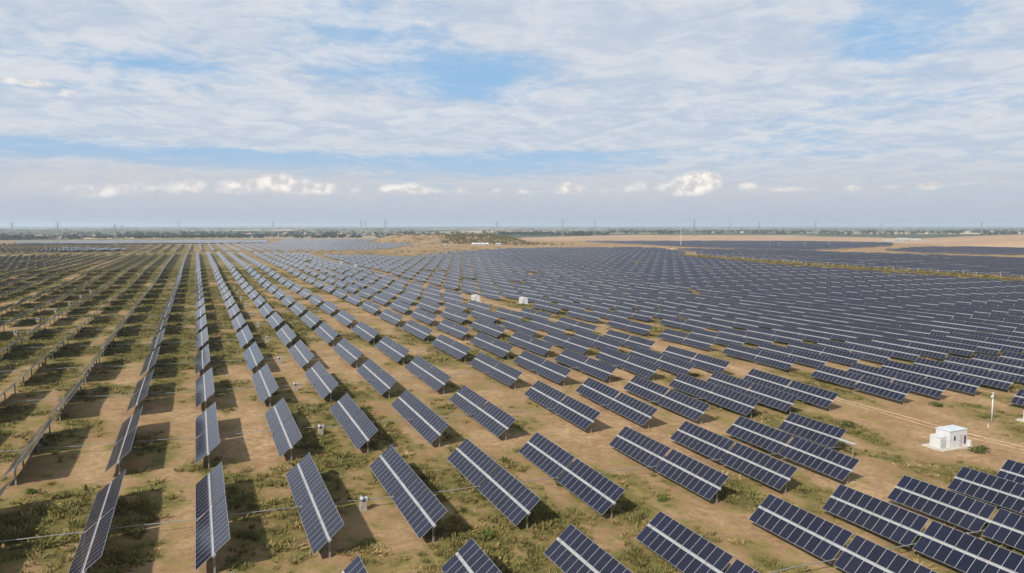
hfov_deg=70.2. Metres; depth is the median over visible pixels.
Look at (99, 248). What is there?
solar tracker rows
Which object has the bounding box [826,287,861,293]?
solar tracker
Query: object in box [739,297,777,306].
solar tracker
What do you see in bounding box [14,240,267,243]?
solar tracker rows
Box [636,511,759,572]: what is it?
solar tracker
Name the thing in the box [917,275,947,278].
solar tracker
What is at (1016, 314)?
solar tracker
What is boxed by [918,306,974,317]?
solar tracker
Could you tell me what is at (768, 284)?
solar tracker
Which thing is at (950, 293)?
solar tracker
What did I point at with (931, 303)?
solar tracker
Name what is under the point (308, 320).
solar tracker
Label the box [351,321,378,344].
solar tracker
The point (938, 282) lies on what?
solar tracker
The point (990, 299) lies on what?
solar tracker
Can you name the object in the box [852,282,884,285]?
solar tracker
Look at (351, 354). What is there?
solar tracker
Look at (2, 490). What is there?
solar tracker
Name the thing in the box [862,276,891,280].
solar tracker
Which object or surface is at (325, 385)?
solar tracker
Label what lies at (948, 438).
inverter station
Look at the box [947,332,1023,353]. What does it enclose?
solar tracker
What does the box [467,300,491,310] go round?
solar tracker
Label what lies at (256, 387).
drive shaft
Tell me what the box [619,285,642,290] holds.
solar tracker
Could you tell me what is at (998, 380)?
solar tracker
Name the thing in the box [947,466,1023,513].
solar tracker
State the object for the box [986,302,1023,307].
solar tracker
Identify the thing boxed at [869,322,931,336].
solar tracker
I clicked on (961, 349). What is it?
solar tracker
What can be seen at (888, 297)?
solar tracker
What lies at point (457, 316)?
solar tracker
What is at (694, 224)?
pylon
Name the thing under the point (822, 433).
solar tracker
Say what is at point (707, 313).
solar tracker
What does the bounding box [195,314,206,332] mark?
solar tracker
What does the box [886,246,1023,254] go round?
solar tracker rows
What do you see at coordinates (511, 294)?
solar tracker
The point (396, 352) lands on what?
solar tracker
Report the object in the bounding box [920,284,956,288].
solar tracker
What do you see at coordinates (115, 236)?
pylon
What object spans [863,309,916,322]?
solar tracker
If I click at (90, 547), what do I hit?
solar tracker
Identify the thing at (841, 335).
solar tracker
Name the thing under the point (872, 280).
solar tracker
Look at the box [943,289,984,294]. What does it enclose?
solar tracker
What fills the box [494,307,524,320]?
solar tracker
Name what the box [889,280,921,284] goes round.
solar tracker
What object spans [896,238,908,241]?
white building
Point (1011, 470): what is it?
solar tracker
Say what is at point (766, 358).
solar tracker
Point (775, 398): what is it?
solar tracker
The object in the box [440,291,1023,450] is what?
dirt track
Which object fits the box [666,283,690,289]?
solar tracker
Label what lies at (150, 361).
solar tracker
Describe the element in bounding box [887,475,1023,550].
solar tracker
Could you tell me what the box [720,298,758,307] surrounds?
solar tracker
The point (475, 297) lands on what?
inverter station
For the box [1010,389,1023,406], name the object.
solar tracker
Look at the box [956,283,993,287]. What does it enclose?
solar tracker
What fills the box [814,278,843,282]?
solar tracker
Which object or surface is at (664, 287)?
solar tracker
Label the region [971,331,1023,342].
solar tracker
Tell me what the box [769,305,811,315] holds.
solar tracker
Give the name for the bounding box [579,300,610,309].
solar tracker
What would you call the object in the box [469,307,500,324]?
solar tracker
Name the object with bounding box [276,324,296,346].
solar tracker
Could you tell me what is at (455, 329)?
solar tracker
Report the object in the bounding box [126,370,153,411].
solar tracker
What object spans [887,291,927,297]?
solar tracker
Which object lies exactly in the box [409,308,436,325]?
solar tracker
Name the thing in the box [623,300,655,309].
solar tracker
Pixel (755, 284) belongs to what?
solar tracker
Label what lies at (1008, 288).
solar tracker
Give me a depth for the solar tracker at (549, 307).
324.62 m
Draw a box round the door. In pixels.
[959,435,962,445]
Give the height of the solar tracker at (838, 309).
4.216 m
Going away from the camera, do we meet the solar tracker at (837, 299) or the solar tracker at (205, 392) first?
the solar tracker at (205, 392)
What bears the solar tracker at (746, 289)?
on the ground at (382, 518)
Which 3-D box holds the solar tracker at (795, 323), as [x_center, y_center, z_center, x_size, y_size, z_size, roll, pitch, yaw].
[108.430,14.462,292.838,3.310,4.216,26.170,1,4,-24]
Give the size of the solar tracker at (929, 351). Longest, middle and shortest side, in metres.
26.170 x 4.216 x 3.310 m
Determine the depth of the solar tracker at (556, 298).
366.44 m
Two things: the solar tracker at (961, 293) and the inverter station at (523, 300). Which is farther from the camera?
the solar tracker at (961, 293)
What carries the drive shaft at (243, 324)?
on the ground at (382, 518)
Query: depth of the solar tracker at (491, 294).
386.08 m
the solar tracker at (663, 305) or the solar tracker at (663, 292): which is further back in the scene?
the solar tracker at (663, 292)
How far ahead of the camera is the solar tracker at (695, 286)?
477.61 m
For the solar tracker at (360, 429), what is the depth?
122.98 m
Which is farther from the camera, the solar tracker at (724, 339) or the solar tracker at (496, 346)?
the solar tracker at (724, 339)
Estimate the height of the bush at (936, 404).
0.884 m
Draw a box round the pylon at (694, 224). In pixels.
[690,219,697,235]
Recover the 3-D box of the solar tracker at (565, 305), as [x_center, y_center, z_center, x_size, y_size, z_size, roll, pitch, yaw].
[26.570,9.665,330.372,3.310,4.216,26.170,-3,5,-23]
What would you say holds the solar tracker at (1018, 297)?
on the ground at (382, 518)
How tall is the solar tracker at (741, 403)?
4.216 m
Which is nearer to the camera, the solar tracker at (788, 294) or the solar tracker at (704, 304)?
the solar tracker at (704, 304)
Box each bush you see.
[26,488,35,494]
[482,530,494,537]
[657,494,667,501]
[839,420,855,428]
[928,401,943,406]
[967,445,990,453]
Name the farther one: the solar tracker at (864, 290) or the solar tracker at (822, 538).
the solar tracker at (864, 290)
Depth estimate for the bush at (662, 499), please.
98.88 m
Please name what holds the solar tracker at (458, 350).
on the ground at (382, 518)
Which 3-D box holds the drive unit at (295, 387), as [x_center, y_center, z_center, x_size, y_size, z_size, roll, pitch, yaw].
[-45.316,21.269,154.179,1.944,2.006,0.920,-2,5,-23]
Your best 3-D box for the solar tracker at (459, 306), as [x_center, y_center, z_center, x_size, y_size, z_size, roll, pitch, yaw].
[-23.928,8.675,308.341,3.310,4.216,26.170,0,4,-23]
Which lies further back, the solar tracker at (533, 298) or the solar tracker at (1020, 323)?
the solar tracker at (533, 298)
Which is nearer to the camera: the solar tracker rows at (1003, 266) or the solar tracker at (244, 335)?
the solar tracker at (244, 335)
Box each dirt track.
[440,290,1023,446]
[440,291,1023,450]
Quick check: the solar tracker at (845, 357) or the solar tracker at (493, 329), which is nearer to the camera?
the solar tracker at (845, 357)
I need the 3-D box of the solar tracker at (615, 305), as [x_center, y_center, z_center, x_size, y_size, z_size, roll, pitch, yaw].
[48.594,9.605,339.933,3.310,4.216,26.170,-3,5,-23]
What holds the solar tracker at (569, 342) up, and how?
on the ground at (382, 518)
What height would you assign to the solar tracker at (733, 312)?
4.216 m
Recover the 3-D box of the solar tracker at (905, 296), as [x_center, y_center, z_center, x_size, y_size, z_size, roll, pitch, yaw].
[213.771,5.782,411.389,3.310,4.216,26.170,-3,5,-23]
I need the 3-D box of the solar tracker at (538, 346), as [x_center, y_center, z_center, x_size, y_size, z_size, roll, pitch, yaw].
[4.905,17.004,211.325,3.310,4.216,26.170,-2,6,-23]
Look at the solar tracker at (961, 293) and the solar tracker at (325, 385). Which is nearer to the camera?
the solar tracker at (325, 385)
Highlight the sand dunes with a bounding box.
[520,234,1023,246]
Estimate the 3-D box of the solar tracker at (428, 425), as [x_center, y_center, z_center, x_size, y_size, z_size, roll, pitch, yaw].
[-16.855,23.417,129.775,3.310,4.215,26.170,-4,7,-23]
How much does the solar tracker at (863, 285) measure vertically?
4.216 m
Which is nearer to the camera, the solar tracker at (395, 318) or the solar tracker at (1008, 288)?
the solar tracker at (395, 318)
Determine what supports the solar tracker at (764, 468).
on the ground at (382, 518)
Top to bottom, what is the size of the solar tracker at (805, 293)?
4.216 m
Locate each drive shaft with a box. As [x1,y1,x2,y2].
[0,343,623,371]
[0,363,655,401]
[0,398,702,451]
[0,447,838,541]
[3,308,497,320]
[8,328,543,348]
[21,317,470,331]
[769,530,983,572]
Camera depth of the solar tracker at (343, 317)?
254.83 m
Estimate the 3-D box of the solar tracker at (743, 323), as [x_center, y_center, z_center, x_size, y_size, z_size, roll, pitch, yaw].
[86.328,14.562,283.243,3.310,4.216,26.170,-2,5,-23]
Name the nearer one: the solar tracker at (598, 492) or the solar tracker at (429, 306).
the solar tracker at (598, 492)
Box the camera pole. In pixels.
[991,392,994,422]
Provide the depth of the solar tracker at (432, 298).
338.54 m
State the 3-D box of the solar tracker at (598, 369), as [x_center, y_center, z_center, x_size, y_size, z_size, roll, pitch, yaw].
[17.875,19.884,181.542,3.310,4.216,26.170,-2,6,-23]
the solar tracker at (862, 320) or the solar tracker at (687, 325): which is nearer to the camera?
the solar tracker at (687, 325)
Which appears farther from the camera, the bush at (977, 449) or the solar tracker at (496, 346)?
the solar tracker at (496, 346)
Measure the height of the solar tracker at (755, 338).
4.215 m
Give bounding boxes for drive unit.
[277,356,284,363]
[293,382,302,390]
[317,424,328,434]
[359,495,374,510]
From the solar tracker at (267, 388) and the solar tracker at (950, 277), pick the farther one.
the solar tracker at (950, 277)
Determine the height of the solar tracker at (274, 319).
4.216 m
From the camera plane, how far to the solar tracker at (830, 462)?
117.32 m
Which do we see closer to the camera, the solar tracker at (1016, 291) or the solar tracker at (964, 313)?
the solar tracker at (964, 313)
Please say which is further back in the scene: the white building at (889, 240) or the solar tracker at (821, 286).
the white building at (889, 240)
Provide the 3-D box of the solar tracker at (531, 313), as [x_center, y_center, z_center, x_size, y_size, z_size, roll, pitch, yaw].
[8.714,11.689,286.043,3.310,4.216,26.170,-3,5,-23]
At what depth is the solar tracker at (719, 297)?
401.81 m
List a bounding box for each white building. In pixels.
[883,239,895,241]
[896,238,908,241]
[909,238,920,240]
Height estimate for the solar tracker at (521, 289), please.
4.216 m
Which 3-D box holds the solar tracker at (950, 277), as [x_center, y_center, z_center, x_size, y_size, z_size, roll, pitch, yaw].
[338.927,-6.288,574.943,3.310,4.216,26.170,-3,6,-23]
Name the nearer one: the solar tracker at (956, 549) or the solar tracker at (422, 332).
the solar tracker at (956, 549)
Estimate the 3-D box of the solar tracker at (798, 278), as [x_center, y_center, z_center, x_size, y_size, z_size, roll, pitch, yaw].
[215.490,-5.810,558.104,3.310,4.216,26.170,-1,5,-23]
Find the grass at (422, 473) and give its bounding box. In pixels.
[0,267,1023,572]
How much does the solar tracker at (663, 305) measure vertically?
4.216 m
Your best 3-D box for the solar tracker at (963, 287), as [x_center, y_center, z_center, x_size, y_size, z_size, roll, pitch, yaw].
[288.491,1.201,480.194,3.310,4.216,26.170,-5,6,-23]
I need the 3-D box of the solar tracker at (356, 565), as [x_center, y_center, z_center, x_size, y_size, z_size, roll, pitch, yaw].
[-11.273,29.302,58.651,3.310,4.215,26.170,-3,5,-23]
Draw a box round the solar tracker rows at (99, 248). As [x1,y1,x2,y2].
[34,247,126,251]
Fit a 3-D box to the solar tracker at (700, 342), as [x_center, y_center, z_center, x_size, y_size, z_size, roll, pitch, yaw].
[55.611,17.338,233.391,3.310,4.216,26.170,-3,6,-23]
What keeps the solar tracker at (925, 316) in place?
on the ground at (382, 518)
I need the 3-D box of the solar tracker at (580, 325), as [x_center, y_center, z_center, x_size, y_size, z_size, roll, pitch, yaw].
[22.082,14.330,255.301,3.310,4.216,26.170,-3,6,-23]
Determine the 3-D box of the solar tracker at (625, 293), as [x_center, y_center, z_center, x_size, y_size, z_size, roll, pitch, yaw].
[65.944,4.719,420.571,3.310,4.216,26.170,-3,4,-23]
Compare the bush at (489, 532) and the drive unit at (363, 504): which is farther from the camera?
the drive unit at (363, 504)
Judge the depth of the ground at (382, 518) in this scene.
130.85 m
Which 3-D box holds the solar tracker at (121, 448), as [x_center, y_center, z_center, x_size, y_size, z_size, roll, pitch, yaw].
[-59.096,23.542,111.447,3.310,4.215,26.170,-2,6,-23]
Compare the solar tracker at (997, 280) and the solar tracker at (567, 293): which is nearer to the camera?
the solar tracker at (567, 293)
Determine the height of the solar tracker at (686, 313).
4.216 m
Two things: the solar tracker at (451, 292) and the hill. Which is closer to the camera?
the solar tracker at (451, 292)
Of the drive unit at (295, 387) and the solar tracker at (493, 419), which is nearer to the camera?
the solar tracker at (493, 419)
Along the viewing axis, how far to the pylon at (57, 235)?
1947.12 m
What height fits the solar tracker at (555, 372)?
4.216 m
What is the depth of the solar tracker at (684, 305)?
352.35 m
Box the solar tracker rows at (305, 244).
[0,238,412,253]
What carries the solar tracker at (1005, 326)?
on the ground at (382, 518)
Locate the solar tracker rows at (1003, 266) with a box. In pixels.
[677,248,1023,277]
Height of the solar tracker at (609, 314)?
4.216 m
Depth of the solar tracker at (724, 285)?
487.92 m
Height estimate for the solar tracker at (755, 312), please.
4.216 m
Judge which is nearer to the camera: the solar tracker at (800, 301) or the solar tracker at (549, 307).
the solar tracker at (549, 307)
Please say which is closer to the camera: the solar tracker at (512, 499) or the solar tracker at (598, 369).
the solar tracker at (512, 499)
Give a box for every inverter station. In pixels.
[468,294,481,301]
[518,297,527,303]
[921,425,971,451]
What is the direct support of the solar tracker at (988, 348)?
on the ground at (382, 518)
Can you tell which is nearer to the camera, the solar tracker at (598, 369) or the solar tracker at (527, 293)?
the solar tracker at (598, 369)
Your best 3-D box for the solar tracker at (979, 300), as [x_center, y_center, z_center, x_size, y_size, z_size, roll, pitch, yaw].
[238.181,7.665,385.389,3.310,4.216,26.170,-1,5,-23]
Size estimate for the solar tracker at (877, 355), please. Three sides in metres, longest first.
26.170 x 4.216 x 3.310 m
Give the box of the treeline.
[0,227,1023,239]
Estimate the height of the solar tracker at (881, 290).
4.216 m
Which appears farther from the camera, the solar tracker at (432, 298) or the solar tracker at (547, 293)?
the solar tracker at (547, 293)
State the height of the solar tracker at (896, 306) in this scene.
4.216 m
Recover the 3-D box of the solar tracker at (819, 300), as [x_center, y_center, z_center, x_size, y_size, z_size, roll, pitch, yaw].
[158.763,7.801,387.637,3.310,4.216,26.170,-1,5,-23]
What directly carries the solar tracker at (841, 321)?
on the ground at (382, 518)
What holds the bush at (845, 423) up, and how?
on the ground at (382, 518)
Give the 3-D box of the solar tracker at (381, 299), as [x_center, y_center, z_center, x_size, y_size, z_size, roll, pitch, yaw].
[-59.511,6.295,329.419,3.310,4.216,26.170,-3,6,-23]
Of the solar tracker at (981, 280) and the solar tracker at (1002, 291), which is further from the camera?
the solar tracker at (981, 280)
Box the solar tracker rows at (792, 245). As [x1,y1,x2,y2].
[586,240,893,250]
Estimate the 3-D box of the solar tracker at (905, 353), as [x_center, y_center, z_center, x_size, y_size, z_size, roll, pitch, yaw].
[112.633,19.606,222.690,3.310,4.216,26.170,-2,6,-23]
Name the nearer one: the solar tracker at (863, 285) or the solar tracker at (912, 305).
the solar tracker at (912, 305)
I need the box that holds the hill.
[361,234,530,244]
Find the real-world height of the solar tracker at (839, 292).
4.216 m
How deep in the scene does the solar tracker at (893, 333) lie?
262.77 m
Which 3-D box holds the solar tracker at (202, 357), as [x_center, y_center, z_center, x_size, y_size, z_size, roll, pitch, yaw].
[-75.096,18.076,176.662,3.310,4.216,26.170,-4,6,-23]
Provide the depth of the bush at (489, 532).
84.90 m
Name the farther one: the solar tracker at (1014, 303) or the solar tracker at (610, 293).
the solar tracker at (610, 293)
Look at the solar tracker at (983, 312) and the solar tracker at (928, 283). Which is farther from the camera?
the solar tracker at (928, 283)
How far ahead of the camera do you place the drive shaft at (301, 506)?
87.51 m
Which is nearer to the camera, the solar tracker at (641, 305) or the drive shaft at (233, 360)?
the drive shaft at (233, 360)
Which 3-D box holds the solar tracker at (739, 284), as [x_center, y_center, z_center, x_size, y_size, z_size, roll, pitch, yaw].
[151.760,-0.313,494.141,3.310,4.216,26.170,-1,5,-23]
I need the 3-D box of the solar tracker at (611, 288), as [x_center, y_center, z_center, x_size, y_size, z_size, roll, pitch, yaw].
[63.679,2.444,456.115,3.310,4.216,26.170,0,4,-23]
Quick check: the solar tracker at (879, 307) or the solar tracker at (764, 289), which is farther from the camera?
the solar tracker at (764, 289)
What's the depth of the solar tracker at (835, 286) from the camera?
479.09 m
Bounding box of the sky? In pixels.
[0,0,1023,225]
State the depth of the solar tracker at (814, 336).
249.72 m
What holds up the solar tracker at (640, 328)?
on the ground at (382, 518)
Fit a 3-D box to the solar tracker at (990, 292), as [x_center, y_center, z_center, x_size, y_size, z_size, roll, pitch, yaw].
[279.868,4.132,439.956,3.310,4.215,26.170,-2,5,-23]
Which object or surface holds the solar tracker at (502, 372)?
on the ground at (382, 518)
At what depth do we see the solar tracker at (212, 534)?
81.72 m
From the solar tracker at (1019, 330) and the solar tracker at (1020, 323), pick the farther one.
the solar tracker at (1020, 323)
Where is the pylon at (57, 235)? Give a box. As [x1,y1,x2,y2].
[55,221,60,239]
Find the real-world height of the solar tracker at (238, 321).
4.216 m
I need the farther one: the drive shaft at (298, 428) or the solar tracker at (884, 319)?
the solar tracker at (884, 319)
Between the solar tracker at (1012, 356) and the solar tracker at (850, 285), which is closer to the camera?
the solar tracker at (1012, 356)
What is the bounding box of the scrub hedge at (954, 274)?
[680,254,1023,280]
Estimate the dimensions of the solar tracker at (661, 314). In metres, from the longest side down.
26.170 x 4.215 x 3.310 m
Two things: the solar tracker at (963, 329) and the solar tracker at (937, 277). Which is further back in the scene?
the solar tracker at (937, 277)
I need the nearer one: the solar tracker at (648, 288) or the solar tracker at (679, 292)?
the solar tracker at (679, 292)
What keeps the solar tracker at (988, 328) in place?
on the ground at (382, 518)
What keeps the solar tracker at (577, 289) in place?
on the ground at (382, 518)
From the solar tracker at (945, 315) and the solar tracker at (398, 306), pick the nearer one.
the solar tracker at (398, 306)
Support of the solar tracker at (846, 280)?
on the ground at (382, 518)
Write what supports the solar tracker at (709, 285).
on the ground at (382, 518)
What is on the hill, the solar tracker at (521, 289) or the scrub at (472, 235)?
the scrub at (472, 235)
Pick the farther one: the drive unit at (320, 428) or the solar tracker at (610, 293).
the solar tracker at (610, 293)
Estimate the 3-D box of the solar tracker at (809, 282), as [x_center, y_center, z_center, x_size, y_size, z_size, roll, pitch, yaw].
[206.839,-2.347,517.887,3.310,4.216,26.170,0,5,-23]
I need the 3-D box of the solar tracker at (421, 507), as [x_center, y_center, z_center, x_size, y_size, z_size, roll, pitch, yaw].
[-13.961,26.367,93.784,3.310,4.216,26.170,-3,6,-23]
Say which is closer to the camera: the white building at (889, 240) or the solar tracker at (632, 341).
the solar tracker at (632, 341)
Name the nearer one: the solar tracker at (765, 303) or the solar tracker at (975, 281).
the solar tracker at (765, 303)
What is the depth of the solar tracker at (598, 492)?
100.74 m
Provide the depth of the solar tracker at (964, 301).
377.22 m
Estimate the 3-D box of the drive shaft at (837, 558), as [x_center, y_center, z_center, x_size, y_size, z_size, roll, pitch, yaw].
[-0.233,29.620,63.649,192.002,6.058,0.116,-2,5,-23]
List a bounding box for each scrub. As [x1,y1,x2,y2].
[359,244,615,254]
[365,232,602,244]
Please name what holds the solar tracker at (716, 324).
on the ground at (382, 518)
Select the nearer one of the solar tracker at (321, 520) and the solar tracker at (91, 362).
the solar tracker at (321, 520)
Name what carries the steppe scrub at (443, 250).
on the ground at (382, 518)
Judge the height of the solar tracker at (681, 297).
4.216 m
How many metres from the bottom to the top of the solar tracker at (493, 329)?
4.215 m
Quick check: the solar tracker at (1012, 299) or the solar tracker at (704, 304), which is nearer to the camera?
the solar tracker at (704, 304)
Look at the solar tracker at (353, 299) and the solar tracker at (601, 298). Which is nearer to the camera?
the solar tracker at (353, 299)
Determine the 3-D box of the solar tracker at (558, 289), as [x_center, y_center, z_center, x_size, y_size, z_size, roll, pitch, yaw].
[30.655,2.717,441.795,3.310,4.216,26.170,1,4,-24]
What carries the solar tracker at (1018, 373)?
on the ground at (382, 518)
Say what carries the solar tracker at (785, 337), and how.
on the ground at (382, 518)
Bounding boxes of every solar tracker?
[0,411,59,485]
[0,480,11,496]
[47,374,87,420]
[68,469,125,572]
[76,349,104,382]
[104,406,142,474]
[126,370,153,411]
[139,345,160,376]
[148,327,165,351]
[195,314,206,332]
[195,327,208,350]
[195,344,209,374]
[195,402,219,467]
[195,461,229,572]
[196,367,214,409]
[231,313,244,330]
[236,325,252,347]
[243,342,263,370]
[251,364,278,406]
[259,303,272,316]
[265,398,301,460]
[266,312,282,329]
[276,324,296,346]
[286,453,343,557]
[288,340,313,369]
[289,302,305,316]
[300,311,319,328]
[305,361,337,401]
[314,322,338,346]
[319,301,337,313]
[329,393,377,452]
[332,338,362,367]
[334,310,355,328]
[341,555,367,572]
[345,293,362,306]
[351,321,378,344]
[356,358,396,397]
[360,300,380,315]
[369,445,446,542]
[371,293,390,306]
[375,336,409,364]
[378,309,403,326]
[388,300,410,313]
[391,389,448,446]
[396,293,416,303]
[401,319,432,341]
[404,355,450,393]
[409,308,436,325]
[416,300,440,312]
[421,289,441,295]
[421,293,442,304]
[431,334,470,361]
[436,319,469,340]
[440,308,468,324]
[441,289,461,296]
[441,538,501,572]
[442,294,464,303]
[442,299,468,312]
[447,438,539,528]
[449,385,515,440]
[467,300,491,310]
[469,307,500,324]
[469,318,505,338]
[469,352,522,388]
[470,332,512,358]
[480,290,502,299]
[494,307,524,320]
[501,290,523,299]
[501,317,539,337]
[507,332,553,354]
[513,350,570,385]
[517,286,537,292]
[518,432,624,517]
[520,308,551,320]
[522,290,544,296]
[524,380,600,432]
[528,295,552,302]
[529,317,568,333]
[532,301,562,313]
[535,286,555,293]
[542,290,564,296]
[542,330,592,355]
[544,524,631,572]
[548,294,574,302]
[553,286,574,291]
[555,349,616,382]
[556,317,596,332]
[557,301,586,309]
[560,290,584,296]
[565,308,602,322]
[569,295,596,302]
[570,286,591,291]
[573,329,622,350]
[576,378,657,428]
[579,290,603,296]
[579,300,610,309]
[587,286,609,291]
[590,294,616,302]
[593,308,629,319]
[594,347,659,380]
[597,290,621,296]
[602,300,633,309]
[603,286,626,291]
[604,330,655,349]
[607,317,651,333]
[609,294,636,301]
[609,426,728,502]
[615,290,640,295]
[616,307,654,320]
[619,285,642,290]
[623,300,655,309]
[623,375,709,423]
[628,293,657,301]
[628,346,694,374]
[633,289,658,295]
[635,284,659,290]
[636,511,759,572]
[641,307,678,318]
[643,299,677,309]
[647,294,675,301]
[649,289,675,294]
[650,284,675,289]
[658,329,715,351]
[660,316,708,330]
[661,345,729,372]
[664,298,698,308]
[664,307,702,317]
[665,288,692,295]
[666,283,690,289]
[666,293,695,300]
[668,373,759,417]
[670,421,797,493]
[681,282,706,289]
[683,293,713,300]
[684,298,718,308]
[685,315,734,329]
[686,306,726,317]
[687,328,746,345]
[695,282,720,287]
[695,287,725,293]
[700,293,731,300]
[703,298,738,307]
[707,306,748,316]
[707,371,798,414]
[709,282,735,287]
[710,286,742,292]
[710,315,760,328]
[716,292,749,299]
[717,327,776,344]
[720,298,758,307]
[722,343,796,371]
[724,282,750,286]
[725,416,859,483]
[726,286,757,292]
[728,305,770,316]
[732,291,766,298]
[734,314,784,328]
[737,281,763,286]
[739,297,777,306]
[742,285,772,291]
[743,369,838,410]
[746,326,804,342]
[747,305,791,315]
[748,494,936,572]
[749,290,783,297]
[750,281,778,285]
[757,342,829,366]
[758,285,787,290]
[758,297,795,305]
[759,314,809,327]
[764,280,791,285]
[766,290,799,296]
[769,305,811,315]
[772,285,802,289]
[772,325,832,341]
[776,296,813,304]
[777,279,805,284]
[778,412,855,457]
[781,313,831,326]
[782,275,807,279]
[782,289,815,296]
[786,284,817,289]
[787,303,831,313]
[787,340,862,364]
[790,279,817,283]
[792,295,831,303]
[797,288,830,295]
[798,324,859,341]
[800,283,830,288]
[802,312,854,325]
[803,278,831,283]
[807,303,850,312]
[809,294,848,302]
[811,288,846,294]
[811,365,911,403]
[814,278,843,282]
[814,283,844,287]
[816,338,892,362]
[821,484,1023,572]
[822,323,883,339]
[823,311,875,324]
[824,302,869,311]
[825,293,864,301]
[826,282,858,286]
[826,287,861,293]
[827,278,856,282]
[839,277,867,281]
[840,282,871,286]
[840,286,876,292]
[841,293,881,300]
[842,300,887,310]
[843,310,896,323]
[845,337,922,360]
[846,322,908,338]
[848,362,948,399]
[851,277,880,281]
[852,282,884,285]
[854,286,889,291]
[857,292,896,299]
[860,300,905,309]
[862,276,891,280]
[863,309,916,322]
[865,281,896,285]
[868,286,904,291]
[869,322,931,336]
[872,291,911,298]
[872,336,949,359]
[874,276,902,280]
[876,299,923,308]
[877,281,909,285]
[881,285,917,290]
[881,360,982,395]
[883,308,936,320]
[885,276,913,280]
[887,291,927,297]
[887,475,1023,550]
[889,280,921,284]
[891,321,954,336]
[893,298,939,306]
[895,276,925,279]
[895,285,930,289]
[898,335,977,358]
[901,280,934,284]
[901,290,942,296]
[901,307,955,318]
[906,275,935,279]
[907,284,944,289]
[909,297,956,305]
[911,319,976,334]
[912,279,945,283]
[913,357,1015,391]
[915,289,956,295]
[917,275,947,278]
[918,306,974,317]
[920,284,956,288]
[924,279,957,283]
[924,334,1002,356]
[925,296,972,304]
[927,275,957,278]
[930,289,971,294]
[932,284,969,288]
[932,318,998,332]
[935,279,968,282]
[937,305,991,315]
[940,295,987,303]
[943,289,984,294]
[944,355,1023,383]
[945,283,981,288]
[947,278,979,283]
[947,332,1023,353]
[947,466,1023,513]
[952,316,1017,331]
[954,304,1009,314]
[955,294,1002,302]
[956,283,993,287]
[956,288,998,293]
[957,278,990,281]
[967,278,1001,281]
[968,282,1005,287]
[969,288,1011,293]
[969,294,1017,301]
[970,303,1023,312]
[971,315,1023,327]
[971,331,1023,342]
[972,353,1023,368]
[980,282,1017,287]
[981,288,1023,293]
[984,293,1023,301]
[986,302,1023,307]
[990,281,1023,286]
[990,313,1023,321]
[992,330,1023,339]
[994,287,1023,292]
[996,459,1023,483]
[997,293,1023,296]
[1000,351,1023,365]
[1002,301,1023,305]
[1008,312,1023,319]
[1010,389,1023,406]
[1013,328,1023,332]
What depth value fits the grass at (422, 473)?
120.69 m
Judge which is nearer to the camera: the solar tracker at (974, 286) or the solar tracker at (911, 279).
the solar tracker at (974, 286)
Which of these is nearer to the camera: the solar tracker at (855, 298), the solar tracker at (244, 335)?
the solar tracker at (244, 335)
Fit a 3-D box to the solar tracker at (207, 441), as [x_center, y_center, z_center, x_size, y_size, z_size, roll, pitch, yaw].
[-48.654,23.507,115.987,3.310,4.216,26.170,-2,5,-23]
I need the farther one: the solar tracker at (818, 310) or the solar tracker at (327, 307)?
the solar tracker at (818, 310)
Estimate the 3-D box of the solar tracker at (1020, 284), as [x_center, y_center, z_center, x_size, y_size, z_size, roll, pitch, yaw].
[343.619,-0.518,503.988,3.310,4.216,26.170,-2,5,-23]
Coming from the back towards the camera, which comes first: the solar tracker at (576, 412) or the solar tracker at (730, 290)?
the solar tracker at (730, 290)
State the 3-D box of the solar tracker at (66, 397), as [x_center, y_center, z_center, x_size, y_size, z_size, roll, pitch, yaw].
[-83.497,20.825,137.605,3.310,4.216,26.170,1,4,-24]
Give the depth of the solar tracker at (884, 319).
307.67 m
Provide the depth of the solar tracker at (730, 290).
446.69 m
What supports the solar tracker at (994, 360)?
on the ground at (382, 518)
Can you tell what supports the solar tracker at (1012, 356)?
on the ground at (382, 518)
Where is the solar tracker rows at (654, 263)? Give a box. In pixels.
[0,247,1023,572]
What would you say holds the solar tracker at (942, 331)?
on the ground at (382, 518)
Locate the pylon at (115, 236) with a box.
[112,225,117,245]
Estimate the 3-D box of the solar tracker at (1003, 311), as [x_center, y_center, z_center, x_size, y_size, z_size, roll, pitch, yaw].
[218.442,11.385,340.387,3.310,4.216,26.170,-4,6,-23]
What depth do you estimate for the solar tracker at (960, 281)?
525.80 m
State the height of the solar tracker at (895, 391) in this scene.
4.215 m
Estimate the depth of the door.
129.52 m
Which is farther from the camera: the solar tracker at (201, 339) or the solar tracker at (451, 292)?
the solar tracker at (451, 292)
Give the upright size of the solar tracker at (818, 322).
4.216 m
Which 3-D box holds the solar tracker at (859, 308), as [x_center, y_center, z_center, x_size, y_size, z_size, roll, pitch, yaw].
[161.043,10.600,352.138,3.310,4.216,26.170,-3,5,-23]
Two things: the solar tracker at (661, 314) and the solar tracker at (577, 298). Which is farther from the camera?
the solar tracker at (577, 298)
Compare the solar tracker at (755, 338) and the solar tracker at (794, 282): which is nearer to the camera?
the solar tracker at (755, 338)
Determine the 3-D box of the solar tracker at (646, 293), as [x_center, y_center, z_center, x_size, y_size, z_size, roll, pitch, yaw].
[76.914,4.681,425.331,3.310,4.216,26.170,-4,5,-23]
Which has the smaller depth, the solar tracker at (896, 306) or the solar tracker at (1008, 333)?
the solar tracker at (1008, 333)
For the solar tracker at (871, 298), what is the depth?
397.58 m
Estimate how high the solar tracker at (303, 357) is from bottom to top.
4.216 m
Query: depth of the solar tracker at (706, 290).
445.91 m
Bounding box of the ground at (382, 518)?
[0,226,1023,572]
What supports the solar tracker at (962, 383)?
on the ground at (382, 518)

